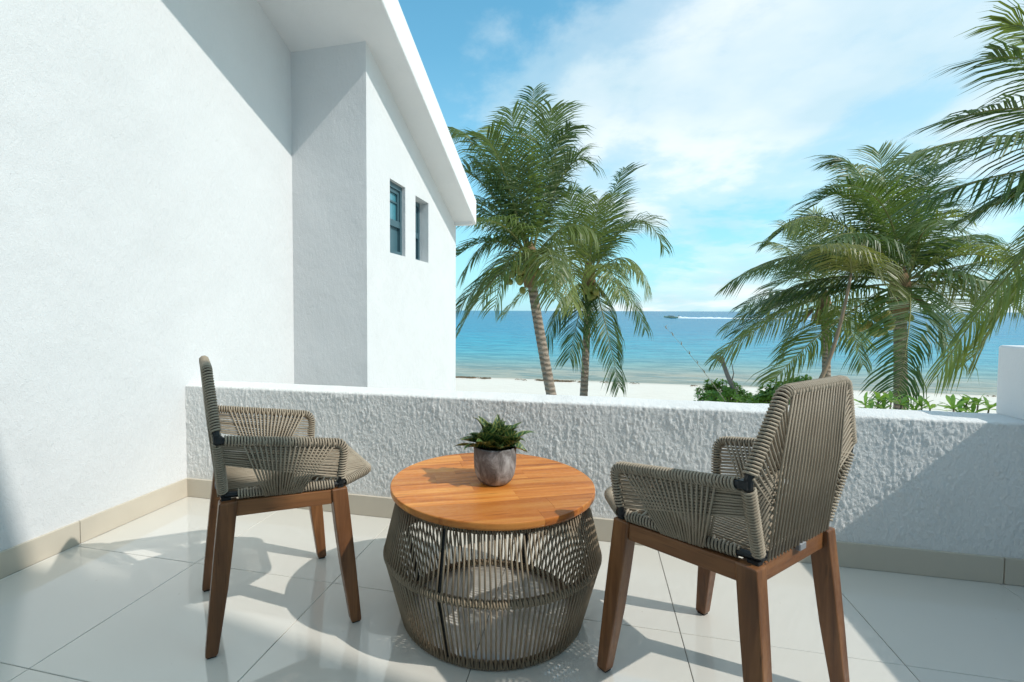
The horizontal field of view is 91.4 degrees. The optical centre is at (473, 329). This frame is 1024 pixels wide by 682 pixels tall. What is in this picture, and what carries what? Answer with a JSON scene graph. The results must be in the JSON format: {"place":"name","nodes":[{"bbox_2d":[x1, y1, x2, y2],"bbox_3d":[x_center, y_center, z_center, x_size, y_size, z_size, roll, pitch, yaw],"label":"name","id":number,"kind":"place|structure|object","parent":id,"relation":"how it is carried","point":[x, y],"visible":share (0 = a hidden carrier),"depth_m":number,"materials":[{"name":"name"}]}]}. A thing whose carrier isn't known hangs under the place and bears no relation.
{"place":"outdoors","nodes":[
{"label":"outdoors","id":0,"kind":"place"},
{"bbox_2d":[0,496,1023,681],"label":"floor","id":1,"kind":"structure","parent":0,"point":[128,602],"depth_m":1.62,"materials":[{"name":"grey tile"}]},
{"bbox_2d":[199,355,370,659],"bbox_3d":[-0.646,0.514,1.722,0.518,0.849,0.542,-1,2,-30],"label":"rope armchair","id":2,"kind":"object","parent":1,"relation":"on","point":[277,469],"visible":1,"depth_m":1.53,"materials":[{"name":"beige fabric"}]},
{"bbox_2d":[383,453,601,670],"bbox_3d":[0.061,0.724,1.672,0.717,0.438,0.717,1,2,13],"label":"round table","id":3,"kind":"object","parent":1,"relation":"on","point":[453,493],"visible":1,"depth_m":1.43,"materials":[{"name":"orange wood"}]},
{"bbox_2d":[453,414,535,485],"bbox_3d":[0.062,0.396,1.651,0.223,0.220,0.215,2,3,40],"label":"potted plant","id":4,"kind":"object","parent":3,"relation":"on","point":[496,444],"visible":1,"depth_m":1.60,"materials":[{"name":"green plant"}]},
{"bbox_2d":[185,345,1023,585],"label":"parapet wall","id":5,"kind":"structure","parent":1,"relation":"on","point":[933,493],"depth_m":2.07,"materials":[{"name":"white paint"}]},
{"bbox_2d":[597,375,856,681],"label":"rope armchair","id":6,"kind":"object","parent":1,"relation":"on","point":[767,523],"visible":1,"depth_m":1.19,"materials":[{"name":"beige fabric"}]},
{"bbox_2d":[398,0,1023,312],"label":"sky","id":7,"kind":"structure","parent":0,"point":[724,103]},
{"bbox_2d":[456,377,996,413],"bbox_3d":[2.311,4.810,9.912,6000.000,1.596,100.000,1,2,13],"label":"beach","id":8,"kind":"structure","parent":0,"point":[636,390],"depth_m":27.53,"materials":[{"name":"beige sand"}]},
{"bbox_2d":[0,0,475,578],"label":"villa","id":9,"kind":"object","parent":8,"relation":"on","point":[260,190],"visible":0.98,"depth_m":2.67,"materials":[{"name":"white paint"}]},
{"bbox_2d":[390,181,401,255],"bbox_3d":[-0.647,-0.866,3.925,0.050,0.558,0.298,1,2,15],"label":"window","id":10,"kind":"structure","parent":9,"relation":"in","point":[395,190],"depth_m":3.99,"materials":[{"name":"blue glass"}]},
{"bbox_2d":[415,201,419,259],"bbox_3d":[-0.562,-0.878,4.452,0.050,0.544,0.320,1,2,15],"label":"window","id":11,"kind":"structure","parent":9,"relation":"in","point":[417,206],"depth_m":4.57,"materials":[{"name":"blue glass"}]},
{"bbox_2d":[447,82,608,394],"bbox_3d":[0.930,-0.685,10.732,3.977,9.777,4.344,1,2,13],"label":"palm tree","id":12,"kind":"object","parent":8,"relation":"on","point":[527,263],"visible":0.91,"depth_m":10.16,"materials":[{"name":"green plant"}]},
{"bbox_2d":[490,162,674,396],"bbox_3d":[2.855,-0.112,12.716,5.023,8.431,3.691,0,2,-11],"label":"palm tree","id":13,"kind":"object","parent":8,"relation":"on","point":[589,321],"visible":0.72,"depth_m":12.17,"materials":[{"name":"green plant"}]},
{"bbox_2d":[665,325,725,401],"bbox_3d":[5.570,1.962,12.019,2.036,4.133,0.090,0,2,5],"label":"dry twig","id":14,"kind":"object","parent":8,"relation":"on","point":[697,363],"visible":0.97,"depth_m":12.00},
{"bbox_2d":[693,378,753,402],"bbox_3d":[7.439,2.672,14.496,2.280,2.466,1.673,1,2,13],"label":"beach shrub","id":15,"kind":"object","parent":8,"relation":"on","point":[712,393],"visible":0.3,"depth_m":14.20,"materials":[{"name":"green plant"}]},
{"bbox_2d":[456,376,995,396],"bbox_3d":[12.560,3.298,29.327,67.268,0.086,0.770,1,2,13],"label":"seaweed","id":16,"kind":"object","parent":8,"relation":"on","point":[568,381],"visible":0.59,"depth_m":31.17,"materials":[{"name":"plant"}]},
{"bbox_2d":[716,352,738,402],"bbox_3d":[7.354,2.263,14.207,0.932,3.499,0.190,1,2,9],"label":"dead stick","id":17,"kind":"object","parent":8,"relation":"on","point":[728,377],"visible":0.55,"depth_m":14.15,"materials":[{"name":"grey wood"}]},
{"bbox_2d":[746,374,812,403],"bbox_3d":[6.788,2.506,10.920,1.565,3.052,1.649,1,2,13],"label":"beach shrub","id":18,"kind":"object","parent":8,"relation":"on","point":[765,396],"visible":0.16,"depth_m":10.92,"materials":[{"name":"green plant"}]},
{"bbox_2d":[708,206,885,396],"bbox_3d":[8.892,0.307,13.487,4.592,7.566,3.023,1,2,13],"label":"palm tree","id":19,"kind":"object","parent":8,"relation":"on","point":[789,252],"visible":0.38,"depth_m":13.20,"materials":[{"name":"green plant"}]},
{"bbox_2d":[787,243,914,378],"bbox_3d":[5.609,1.414,8.468,2.715,5.493,2.961,1,2,28],"label":"young palm","id":20,"kind":"object","parent":8,"relation":"on","point":[872,262],"visible":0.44,"depth_m":7.88,"materials":[{"name":"green plant"}]},
{"bbox_2d":[704,139,1023,409],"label":"palm tree","id":21,"kind":"object","parent":8,"relation":"on","point":[904,249],"visible":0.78,"depth_m":9.26,"materials":[{"name":"green plant"}]},
{"bbox_2d":[854,390,914,409],"bbox_3d":[4.522,2.442,5.621,0.855,3.544,0.453,0,2,-13],"label":"leafy shrub","id":22,"kind":"object","parent":8,"relation":"on","point":[879,397],"visible":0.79,"depth_m":5.51,"materials":[{"name":"green plant"}]},
{"bbox_2d":[900,395,947,411],"bbox_3d":[4.888,2.468,5.488,0.407,3.503,0.270,2,3,38],"label":"leafy shrub","id":23,"kind":"object","parent":8,"relation":"on","point":[919,402],"visible":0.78,"depth_m":5.44,"materials":[{"name":"green plant"}]},
{"bbox_2d":[862,0,1023,395],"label":"palm tree","id":24,"kind":"object","parent":8,"relation":"on","point":[1012,293],"visible":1,"depth_m":5.92,"materials":[{"name":"green plant"}]},
{"bbox_2d":[937,394,996,412],"bbox_3d":[5.474,2.462,5.574,0.829,3.514,0.363,0,2,-13],"label":"leafy shrub","id":25,"kind":"object","parent":8,"relation":"on","point":[960,404],"visible":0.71,"depth_m":5.51,"materials":[{"name":"green plant"}]},
{"bbox_2d":[456,311,1023,394],"bbox_3d":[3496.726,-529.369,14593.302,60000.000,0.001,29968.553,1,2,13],"label":"sea","id":26,"kind":"structure","parent":0,"point":[488,345],"depth_m":53.56,"materials":[{"name":"teal liquid"}]},
{"bbox_2d":[677,316,864,319],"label":"boat wake","id":27,"kind":"object","parent":26,"relation":"on","point":[717,318],"visible":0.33,"depth_m":306.39,"materials":[{"name":"white liquid"}]}
]}

